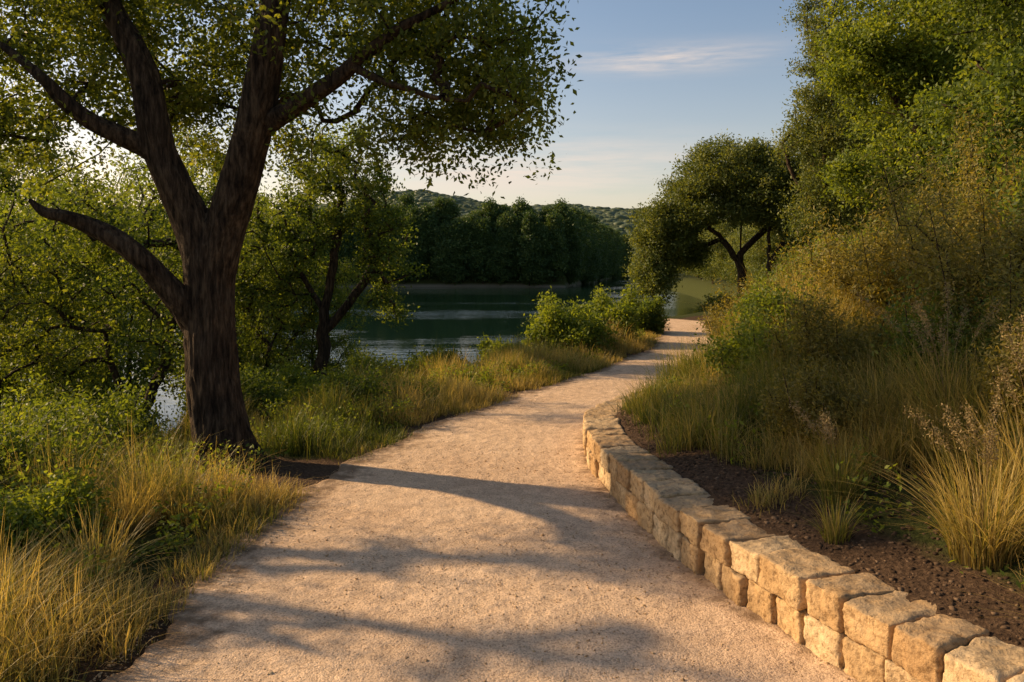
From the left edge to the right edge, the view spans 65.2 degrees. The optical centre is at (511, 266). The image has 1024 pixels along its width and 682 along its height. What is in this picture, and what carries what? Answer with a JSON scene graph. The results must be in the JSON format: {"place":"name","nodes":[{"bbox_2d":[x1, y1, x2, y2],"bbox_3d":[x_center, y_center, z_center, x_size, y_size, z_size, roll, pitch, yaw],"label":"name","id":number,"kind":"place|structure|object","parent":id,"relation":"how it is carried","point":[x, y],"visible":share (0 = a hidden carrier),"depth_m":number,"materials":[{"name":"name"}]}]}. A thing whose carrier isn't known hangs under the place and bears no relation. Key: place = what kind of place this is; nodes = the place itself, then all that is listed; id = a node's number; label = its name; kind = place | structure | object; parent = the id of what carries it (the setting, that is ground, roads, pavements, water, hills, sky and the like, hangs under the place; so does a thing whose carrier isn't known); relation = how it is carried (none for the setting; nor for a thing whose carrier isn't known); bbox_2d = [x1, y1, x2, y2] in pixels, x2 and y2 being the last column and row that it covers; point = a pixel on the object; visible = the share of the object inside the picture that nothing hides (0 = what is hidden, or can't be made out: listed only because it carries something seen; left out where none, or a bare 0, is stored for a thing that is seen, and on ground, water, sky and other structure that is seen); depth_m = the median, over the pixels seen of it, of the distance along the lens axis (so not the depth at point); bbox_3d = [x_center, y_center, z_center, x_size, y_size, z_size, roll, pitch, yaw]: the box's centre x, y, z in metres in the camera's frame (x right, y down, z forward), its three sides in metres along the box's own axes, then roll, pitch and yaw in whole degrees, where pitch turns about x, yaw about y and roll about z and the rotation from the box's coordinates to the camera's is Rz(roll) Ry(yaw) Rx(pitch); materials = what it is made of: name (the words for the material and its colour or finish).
{"place":"outdoors","nodes":[
{"label":"outdoors","id":0,"kind":"place"},
{"bbox_2d":[1,276,705,435],"bbox_3d":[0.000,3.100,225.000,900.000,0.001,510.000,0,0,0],"label":"water","id":1,"kind":"structure","parent":0,"point":[462,317],"depth_m":48.47,"materials":[{"name":"blue liquid"}]},
{"bbox_2d":[312,193,481,213],"bbox_3d":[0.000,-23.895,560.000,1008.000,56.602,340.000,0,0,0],"label":"hill","id":2,"kind":"structure","parent":0,"point":[464,208],"depth_m":481.78,"materials":[{"name":"green plant"}]},
{"bbox_2d":[282,189,502,214],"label":"hill woodland","id":3,"kind":"object","parent":2,"relation":"on","point":[420,197],"visible":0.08,"depth_m":493.09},
{"bbox_2d":[89,319,858,681],"bbox_3d":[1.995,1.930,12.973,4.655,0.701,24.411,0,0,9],"label":"path","id":4,"kind":"structure","parent":0,"point":[215,623],"depth_m":3.99,"materials":[{"name":"gravel"}]},
{"bbox_2d":[0,0,973,219],"label":"sky","id":5,"kind":"structure","parent":0,"point":[660,77],"materials":[{"name":"blue"}]},
{"bbox_2d":[0,266,1023,681],"bbox_3d":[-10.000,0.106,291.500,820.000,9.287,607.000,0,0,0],"label":"ground","id":6,"kind":"structure","parent":0,"point":[304,468],"depth_m":4.06,"materials":[{"name":"soil"}]},
{"bbox_2d":[0,185,57,412],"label":"lakeside tree","id":7,"kind":"object","parent":6,"relation":"on","point":[11,378],"visible":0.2,"depth_m":13.91,"materials":[{"name":"green plant"}]},
{"bbox_2d":[0,366,60,446],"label":"bush","id":8,"kind":"object","parent":6,"relation":"on","point":[5,420],"visible":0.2,"depth_m":6.49,"materials":[{"name":"green plant"}]},
{"bbox_2d":[0,106,103,362],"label":"lakeside tree","id":9,"kind":"object","parent":6,"relation":"on","point":[11,183],"visible":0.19,"depth_m":24.07,"materials":[{"name":"green plant"}]},
{"bbox_2d":[0,201,108,405],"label":"lakeside tree","id":10,"kind":"object","parent":6,"relation":"on","point":[3,364],"visible":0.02,"depth_m":18.25,"materials":[{"name":"green plant"}]},
{"bbox_2d":[0,215,118,410],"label":"lakeside tree","id":11,"kind":"object","parent":6,"relation":"on","point":[12,321],"visible":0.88,"depth_m":9.93,"materials":[{"name":"green plant"}]},
{"bbox_2d":[0,402,133,499],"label":"bush","id":12,"kind":"object","parent":6,"relation":"on","point":[20,447],"visible":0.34,"depth_m":5.43,"materials":[{"name":"green plant"}]},
{"bbox_2d":[0,444,140,578],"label":"bush","id":13,"kind":"object","parent":6,"relation":"on","point":[28,510],"visible":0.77,"depth_m":4.36,"materials":[{"name":"green plant"}]},
{"bbox_2d":[20,443,145,515],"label":"grass clump","id":14,"kind":"object","parent":6,"relation":"on","point":[99,473],"visible":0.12,"depth_m":5.33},
{"bbox_2d":[0,367,166,455],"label":"bush","id":15,"kind":"object","parent":6,"relation":"on","point":[121,406],"visible":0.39,"depth_m":7.20,"materials":[{"name":"green plant"}]},
{"bbox_2d":[0,148,182,408],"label":"lakeside tree","id":16,"kind":"object","parent":6,"relation":"on","point":[107,382],"visible":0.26,"depth_m":12.97,"materials":[{"name":"green plant"}]},
{"bbox_2d":[23,376,169,444],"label":"bush","id":17,"kind":"object","parent":6,"relation":"on","point":[157,414],"visible":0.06,"depth_m":9.07,"materials":[{"name":"green plant"}]},
{"bbox_2d":[4,494,198,590],"bbox_3d":[-2.169,1.422,4.053,1.075,0.450,1.224,0,0,32],"label":"grass clump","id":18,"kind":"object","parent":6,"relation":"on","point":[94,540],"visible":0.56,"depth_m":4.14,"materials":[{"name":"plant"}]},
{"bbox_2d":[20,184,185,405],"bbox_3d":[-8.256,1.240,16.946,4.513,6.271,4.005,0,0,0],"label":"lakeside tree","id":19,"kind":"object","parent":6,"relation":"on","point":[129,361],"visible":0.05,"depth_m":16.85,"materials":[{"name":"green plant"}]},
{"bbox_2d":[0,153,252,422],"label":"lakeside tree","id":20,"kind":"object","parent":6,"relation":"on","point":[164,340],"visible":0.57,"depth_m":10.37,"materials":[{"name":"green plant"}]},
{"bbox_2d":[76,459,191,536],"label":"grass clump","id":21,"kind":"object","parent":6,"relation":"on","point":[126,505],"visible":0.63,"depth_m":4.84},
{"bbox_2d":[98,123,277,326],"bbox_3d":[-8.957,-0.428,22.422,4.606,7.839,5.190,0,0,16],"label":"lakeside tree","id":22,"kind":"object","parent":6,"relation":"on","point":[210,190],"visible":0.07,"depth_m":21.43,"materials":[{"name":"green plant"}]},
{"bbox_2d":[168,354,298,432],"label":"bush","id":23,"kind":"object","parent":6,"relation":"on","point":[269,392],"visible":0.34,"depth_m":8.72,"materials":[{"name":"green plant"}]},
{"bbox_2d":[160,204,315,413],"bbox_3d":[-4.822,1.240,14.237,2.708,5.331,2.403,0,0,-9],"label":"lakeside tree","id":24,"kind":"object","parent":6,"relation":"on","point":[256,324],"visible":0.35,"depth_m":14.14,"materials":[{"name":"green plant"}]},
{"bbox_2d":[180,193,325,374],"bbox_3d":[-5.833,1.162,17.981,3.604,5.958,4.061,0,0,-30],"label":"lakeside tree","id":25,"kind":"object","parent":6,"relation":"on","point":[249,341],"visible":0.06,"depth_m":17.41,"materials":[{"name":"green plant"}]},
{"bbox_2d":[0,0,583,472],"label":"broad tree","id":26,"kind":"object","parent":6,"relation":"on","point":[200,300],"visible":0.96,"depth_m":6.39,"materials":[{"name":"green plant"}]},
{"bbox_2d":[260,352,359,405],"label":"bush","id":27,"kind":"object","parent":6,"relation":"on","point":[296,381],"visible":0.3,"depth_m":9.84,"materials":[{"name":"green plant"}]},
{"bbox_2d":[253,238,369,383],"bbox_3d":[-4.319,1.535,17.156,2.798,4.892,2.483,0,0,-23],"label":"lakeside tree","id":28,"kind":"object","parent":6,"relation":"on","point":[340,297],"visible":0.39,"depth_m":17.01,"materials":[{"name":"green plant"}]},
{"bbox_2d":[235,114,429,379],"bbox_3d":[-3.264,0.309,14.009,3.682,5.979,2.308,0,0,0],"label":"lakeside tree","id":29,"kind":"object","parent":6,"relation":"on","point":[379,250],"visible":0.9,"depth_m":13.85,"materials":[{"name":"green plant"}]},
{"bbox_2d":[0,318,667,681],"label":"verge grass","id":30,"kind":"structure","parent":6,"relation":"on","point":[21,617],"depth_m":5.06,"materials":[{"name":"plant"}]},
{"bbox_2d":[299,358,394,414],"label":"bush","id":31,"kind":"object","parent":6,"relation":"on","point":[367,386],"visible":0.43,"depth_m":8.64,"materials":[{"name":"green plant"}]},
{"bbox_2d":[45,326,649,599],"bbox_3d":[-2.399,2.269,10.100,5.950,2.024,18.310,0,0,18],"label":"ground cover","id":32,"kind":"object","parent":6,"relation":"on","point":[169,540],"visible":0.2,"depth_m":6.62,"materials":[{"name":"green plant"}]},
{"bbox_2d":[337,224,357,280],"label":"shore tree","id":33,"kind":"object","parent":6,"relation":"on","point":[346,252],"visible":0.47,"depth_m":118.73,"materials":[{"name":"green plant"}]},
{"bbox_2d":[347,222,364,275],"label":"shore tree","id":34,"kind":"object","parent":6,"relation":"on","point":[355,235],"visible":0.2,"depth_m":119.06,"materials":[{"name":"green plant"}]},
{"bbox_2d":[338,340,433,383],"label":"bush","id":35,"kind":"object","parent":6,"relation":"on","point":[359,358],"visible":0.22,"depth_m":11.51,"materials":[{"name":"green plant"}]},
{"bbox_2d":[390,214,420,283],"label":"shore tree","id":36,"kind":"object","parent":6,"relation":"on","point":[411,260],"visible":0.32,"depth_m":118.58,"materials":[{"name":"green plant"}]},
{"bbox_2d":[395,190,419,217],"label":"shore tree","id":37,"kind":"object","parent":6,"relation":"on","point":[407,199],"visible":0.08,"depth_m":123.64,"materials":[{"name":"green plant"}]},
{"bbox_2d":[405,204,425,275],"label":"shore tree","id":38,"kind":"object","parent":6,"relation":"on","point":[413,213],"visible":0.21,"depth_m":120.31,"materials":[{"name":"green plant"}]},
{"bbox_2d":[399,216,432,280],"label":"shore tree","id":39,"kind":"object","parent":6,"relation":"on","point":[422,257],"visible":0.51,"depth_m":119.20,"materials":[{"name":"green plant"}]},
{"bbox_2d":[413,202,440,280],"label":"shore tree","id":40,"kind":"object","parent":6,"relation":"on","point":[428,220],"visible":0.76,"depth_m":119.85,"materials":[{"name":"green plant"}]},
{"bbox_2d":[431,193,451,227],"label":"shore tree","id":41,"kind":"object","parent":6,"relation":"on","point":[438,204],"visible":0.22,"depth_m":123.08,"materials":[{"name":"green plant"}]},
{"bbox_2d":[426,222,459,283],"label":"shore tree","id":42,"kind":"object","parent":6,"relation":"on","point":[435,256],"visible":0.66,"depth_m":118.54,"materials":[{"name":"green plant"}]},
{"bbox_2d":[408,339,481,369],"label":"bush","id":43,"kind":"object","parent":6,"relation":"on","point":[451,352],"visible":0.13,"depth_m":12.86,"materials":[{"name":"green plant"}]},
{"bbox_2d":[434,197,463,226],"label":"shore tree","id":44,"kind":"object","parent":6,"relation":"on","point":[450,205],"visible":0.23,"depth_m":122.94,"materials":[{"name":"green plant"}]},
{"bbox_2d":[437,214,475,284],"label":"shore tree","id":45,"kind":"object","parent":6,"relation":"on","point":[457,234],"visible":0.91,"depth_m":118.36,"materials":[{"name":"green plant"}]},
{"bbox_2d":[457,211,487,281],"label":"shore tree","id":46,"kind":"object","parent":6,"relation":"on","point":[470,221],"visible":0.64,"depth_m":118.83,"materials":[{"name":"green plant"}]},
{"bbox_2d":[466,214,497,283],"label":"shore tree","id":47,"kind":"object","parent":6,"relation":"on","point":[481,229],"visible":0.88,"depth_m":118.56,"materials":[{"name":"green plant"}]},
{"bbox_2d":[474,196,503,235],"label":"shore tree","id":48,"kind":"object","parent":6,"relation":"on","point":[490,209],"visible":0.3,"depth_m":123.14,"materials":[{"name":"green plant"}]},
{"bbox_2d":[470,332,513,363],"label":"bush","id":49,"kind":"object","parent":6,"relation":"on","point":[486,343],"visible":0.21,"depth_m":14.98,"materials":[{"name":"green plant"}]},
{"bbox_2d":[485,224,519,284],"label":"shore tree","id":50,"kind":"object","parent":6,"relation":"on","point":[501,272],"visible":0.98,"depth_m":118.41,"materials":[{"name":"green plant"}]},
{"bbox_2d":[491,211,518,270],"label":"shore tree","id":51,"kind":"object","parent":6,"relation":"on","point":[502,221],"visible":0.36,"depth_m":119.81,"materials":[{"name":"green plant"}]},
{"bbox_2d":[498,211,522,279],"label":"shore tree","id":52,"kind":"object","parent":6,"relation":"on","point":[515,223],"visible":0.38,"depth_m":119.68,"materials":[{"name":"green plant"}]},
{"bbox_2d":[508,196,535,226],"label":"shore tree","id":53,"kind":"object","parent":6,"relation":"on","point":[520,206],"visible":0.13,"depth_m":124.50,"materials":[{"name":"green plant"}]},
{"bbox_2d":[511,209,547,285],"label":"shore tree","id":54,"kind":"object","parent":6,"relation":"on","point":[528,229],"visible":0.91,"depth_m":118.08,"materials":[{"name":"green plant"}]},
{"bbox_2d":[518,222,556,285],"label":"shore tree","id":55,"kind":"object","parent":6,"relation":"on","point":[543,238],"visible":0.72,"depth_m":118.15,"materials":[{"name":"green plant"}]},
{"bbox_2d":[542,209,571,281],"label":"shore tree","id":56,"kind":"object","parent":6,"relation":"on","point":[556,230],"visible":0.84,"depth_m":119.40,"materials":[{"name":"green plant"}]},
{"bbox_2d":[541,198,579,262],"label":"shore tree","id":57,"kind":"object","parent":6,"relation":"on","point":[561,207],"visible":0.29,"depth_m":123.07,"materials":[{"name":"green plant"}]},
{"bbox_2d":[515,286,621,356],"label":"bush","id":58,"kind":"object","parent":6,"relation":"on","point":[554,320],"visible":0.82,"depth_m":14.23,"materials":[{"name":"green plant"}]},
{"bbox_2d":[561,217,586,284],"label":"shore tree","id":59,"kind":"object","parent":6,"relation":"on","point":[571,279],"visible":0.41,"depth_m":123.02,"materials":[{"name":"green plant"}]},
{"bbox_2d":[568,280,647,340],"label":"bush","id":60,"kind":"object","parent":6,"relation":"on","point":[624,312],"visible":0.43,"depth_m":16.10,"materials":[{"name":"green plant"}]},
{"bbox_2d":[616,292,670,334],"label":"bush","id":61,"kind":"object","parent":6,"relation":"on","point":[654,321],"visible":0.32,"depth_m":18.82,"materials":[{"name":"green plant"}]},
{"bbox_2d":[693,289,737,312],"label":"bush","id":62,"kind":"object","parent":6,"relation":"on","point":[711,300],"visible":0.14,"depth_m":33.00,"materials":[{"name":"green plant"}]},
{"bbox_2d":[621,128,810,308],"bbox_3d":[9.396,-1.896,34.053,9.673,7.830,5.411,0,0,0],"label":"oak tree","id":63,"kind":"object","parent":6,"relation":"on","point":[697,204],"visible":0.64,"depth_m":33.14,"materials":[{"name":"green plant"}]},
{"bbox_2d":[697,294,743,338],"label":"bush","id":64,"kind":"object","parent":6,"relation":"on","point":[718,318],"visible":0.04,"depth_m":13.88,"materials":[{"name":"green plant"}]},
{"bbox_2d":[703,220,746,283],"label":"oak tree","id":65,"kind":"object","parent":6,"relation":"on","point":[714,271],"visible":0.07,"depth_m":73.64,"materials":[{"name":"green plant"}]},
{"bbox_2d":[706,217,748,283],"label":"oak tree","id":66,"kind":"object","parent":6,"relation":"on","point":[724,230],"visible":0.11,"depth_m":66.67,"materials":[{"name":"green plant"}]},
{"bbox_2d":[719,225,739,278],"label":"oak tree","id":67,"kind":"object","parent":6,"relation":"on","point":[726,263],"depth_m":60.60,"materials":[{"name":"green plant"}]},
{"bbox_2d":[722,223,753,285],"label":"oak tree","id":68,"kind":"object","parent":6,"relation":"on","point":[733,268],"visible":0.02,"depth_m":53.95,"materials":[{"name":"green plant"}]},
{"bbox_2d":[692,298,813,392],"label":"bush","id":69,"kind":"object","parent":6,"relation":"on","point":[738,340],"visible":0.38,"depth_m":6.63,"materials":[{"name":"green plant"}]},
{"bbox_2d":[735,224,770,280],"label":"oak tree","id":70,"kind":"object","parent":6,"relation":"on","point":[744,231],"visible":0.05,"depth_m":47.84,"materials":[{"name":"green plant"}]},
{"bbox_2d":[743,229,786,277],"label":"oak tree","id":71,"kind":"object","parent":6,"relation":"on","point":[759,260],"visible":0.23,"depth_m":41.73,"materials":[{"name":"green plant"}]},
{"bbox_2d":[715,140,817,274],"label":"oak tree","id":72,"kind":"object","parent":6,"relation":"on","point":[759,193],"visible":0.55,"depth_m":32.03,"materials":[{"name":"green plant"}]},
{"bbox_2d":[711,267,828,338],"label":"bush","id":73,"kind":"object","parent":6,"relation":"on","point":[731,300],"visible":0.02,"depth_m":9.10,"materials":[{"name":"green plant"}]},
{"bbox_2d":[723,265,868,340],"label":"bush","id":74,"kind":"object","parent":6,"relation":"on","point":[769,300],"visible":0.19,"depth_m":7.55,"materials":[{"name":"green plant"}]},
{"bbox_2d":[583,388,1023,681],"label":"stone wall","id":75,"kind":"structure","parent":6,"relation":"on","point":[864,627],"depth_m":3.43,"materials":[{"name":"stone"}]},
{"bbox_2d":[762,110,853,256],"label":"oak tree","id":76,"kind":"object","parent":6,"relation":"on","point":[797,242],"visible":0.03,"depth_m":31.94,"materials":[{"name":"green plant"}]},
{"bbox_2d":[755,228,860,288],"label":"bush","id":77,"kind":"object","parent":6,"relation":"on","point":[776,268],"visible":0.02,"depth_m":15.71,"materials":[{"name":"green plant"}]},
{"bbox_2d":[599,176,1023,613],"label":"bank grass","id":78,"kind":"structure","parent":6,"relation":"on","point":[644,404],"depth_m":4.90,"materials":[{"name":"plant"}]},
{"bbox_2d":[772,224,857,294],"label":"bush","id":79,"kind":"object","parent":6,"relation":"on","point":[837,238],"visible":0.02,"depth_m":13.10,"materials":[{"name":"green plant"}]},
{"bbox_2d":[619,385,1023,644],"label":"soil clods","id":80,"kind":"object","parent":6,"relation":"on","point":[908,590],"visible":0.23,"depth_m":3.85,"materials":[{"name":"soil"}]},
{"bbox_2d":[746,351,906,454],"bbox_3d":[1.916,0.873,4.905,0.912,0.763,0.850,0,0,0],"label":"bush","id":81,"kind":"object","parent":6,"relation":"on","point":[814,388],"visible":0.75,"depth_m":4.81,"materials":[{"name":"green plant"}]},
{"bbox_2d":[765,0,893,254],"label":"slender tree","id":82,"kind":"object","parent":6,"relation":"on","point":[827,128],"visible":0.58,"depth_m":23.61,"materials":[{"name":"green plant"}]},
{"bbox_2d":[639,309,1023,588],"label":"ground cover","id":83,"kind":"object","parent":6,"relation":"on","point":[989,572],"visible":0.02,"depth_m":4.22,"materials":[{"name":"green plant"}]},
{"bbox_2d":[788,488,888,544],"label":"grass clump","id":84,"kind":"object","parent":6,"relation":"on","point":[836,531],"visible":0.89,"depth_m":3.73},
{"bbox_2d":[756,277,929,394],"bbox_3d":[2.424,0.612,5.710,1.215,1.082,1.026,0,0,-14],"label":"bush","id":85,"kind":"object","parent":6,"relation":"on","point":[818,337],"visible":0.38,"depth_m":5.51,"materials":[{"name":"green plant"}]},
{"bbox_2d":[772,396,924,507],"bbox_3d":[1.682,0.967,4.141,1.047,0.556,0.804,0,0,36],"label":"grass clump","id":86,"kind":"object","parent":6,"relation":"on","point":[841,485],"visible":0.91,"depth_m":4.12,"materials":[{"name":"plant"}]},
{"bbox_2d":[758,210,958,320],"bbox_3d":[3.865,0.142,8.888,2.119,1.643,2.047,0,0,0],"label":"bush","id":87,"kind":"object","parent":6,"relation":"on","point":[790,266],"visible":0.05,"depth_m":8.62,"materials":[{"name":"green plant"}]},
{"bbox_2d":[818,84,931,252],"bbox_3d":[12.836,-3.530,27.457,4.900,8.987,4.900,0,0,4],"label":"oak tree","id":88,"kind":"object","parent":6,"relation":"on","point":[862,183],"visible":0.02,"depth_m":26.60,"materials":[{"name":"green plant"}]},
{"bbox_2d":[781,167,1006,335],"bbox_3d":[3.420,0.044,6.934,1.920,1.655,2.076,0,0,0],"label":"bush","id":89,"kind":"object","parent":6,"relation":"on","point":[866,269],"visible":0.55,"depth_m":6.84,"materials":[{"name":"green plant"}]},
{"bbox_2d":[788,0,1023,223],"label":"tall tree","id":90,"kind":"object","parent":6,"relation":"on","point":[874,51],"visible":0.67,"depth_m":17.10,"materials":[{"name":"green plant"}]},
{"bbox_2d":[799,368,1023,571],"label":"grass clump","id":91,"kind":"object","parent":6,"relation":"on","point":[987,547],"visible":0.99,"depth_m":3.31,"materials":[{"name":"plant"}]},
{"bbox_2d":[836,173,986,268],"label":"bush","id":92,"kind":"object","parent":6,"relation":"on","point":[902,219],"visible":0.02,"depth_m":9.95,"materials":[{"name":"green plant"}]},
{"bbox_2d":[833,277,1006,432],"bbox_3d":[2.538,0.546,4.462,1.530,0.964,1.532,0,0,20],"label":"grass clump","id":93,"kind":"object","parent":6,"relation":"on","point":[930,333],"visible":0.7,"depth_m":4.52,"materials":[{"name":"plant"}]},
{"bbox_2d":[858,137,1023,367],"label":"bush","id":94,"kind":"object","parent":6,"relation":"on","point":[1009,266],"visible":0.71,"depth_m":5.31,"materials":[{"name":"green plant"}]},
{"bbox_2d":[862,254,1022,405],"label":"bush","id":95,"kind":"object","parent":6,"relation":"on","point":[903,329],"visible":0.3,"depth_m":5.00,"materials":[{"name":"green plant"}]},
{"bbox_2d":[867,3,1022,229],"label":"oak tree","id":96,"kind":"object","parent":6,"relation":"on","point":[989,169],"visible":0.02,"depth_m":24.31,"materials":[{"name":"green plant"}]},
{"bbox_2d":[869,310,1023,515],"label":"grass clump","id":97,"kind":"object","parent":6,"relation":"on","point":[1009,451],"visible":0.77,"depth_m":3.60,"materials":[{"name":"plant"}]},
{"bbox_2d":[879,0,1023,180],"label":"tall tree","id":98,"kind":"object","parent":6,"relation":"on","point":[944,103],"visible":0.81,"depth_m":12.46,"materials":[{"name":"green plant"}]},
{"bbox_2d":[898,92,1023,306],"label":"bush","id":99,"kind":"object","parent":6,"relation":"on","point":[969,186],"visible":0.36,"depth_m":8.18,"materials":[{"name":"green plant"}]},
{"bbox_2d":[944,154,1023,285],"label":"bush","id":100,"kind":"object","parent":6,"relation":"on","point":[960,184],"visible":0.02,"depth_m":11.30,"materials":[{"name":"green plant"}]},
{"bbox_2d":[963,273,1023,445],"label":"bush","id":101,"kind":"object","parent":6,"relation":"on","point":[1018,383],"visible":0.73,"depth_m":3.98,"materials":[{"name":"green plant"}]},
{"bbox_2d":[963,84,1023,273],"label":"bush","id":102,"kind":"object","parent":6,"relation":"on","point":[1020,199],"visible":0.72,"depth_m":6.37,"materials":[{"name":"green plant"}]},
{"bbox_2d":[461,209,674,264],"bbox_3d":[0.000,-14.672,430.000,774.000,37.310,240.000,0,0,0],"label":"hill","id":103,"kind":"structure","parent":0,"point":[614,225],"depth_m":365.91,"materials":[{"name":"green plant"}]},
{"bbox_2d":[459,204,642,236],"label":"hill woodland","id":104,"kind":"object","parent":103,"relation":"on","point":[610,215],"visible":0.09,"depth_m":379.33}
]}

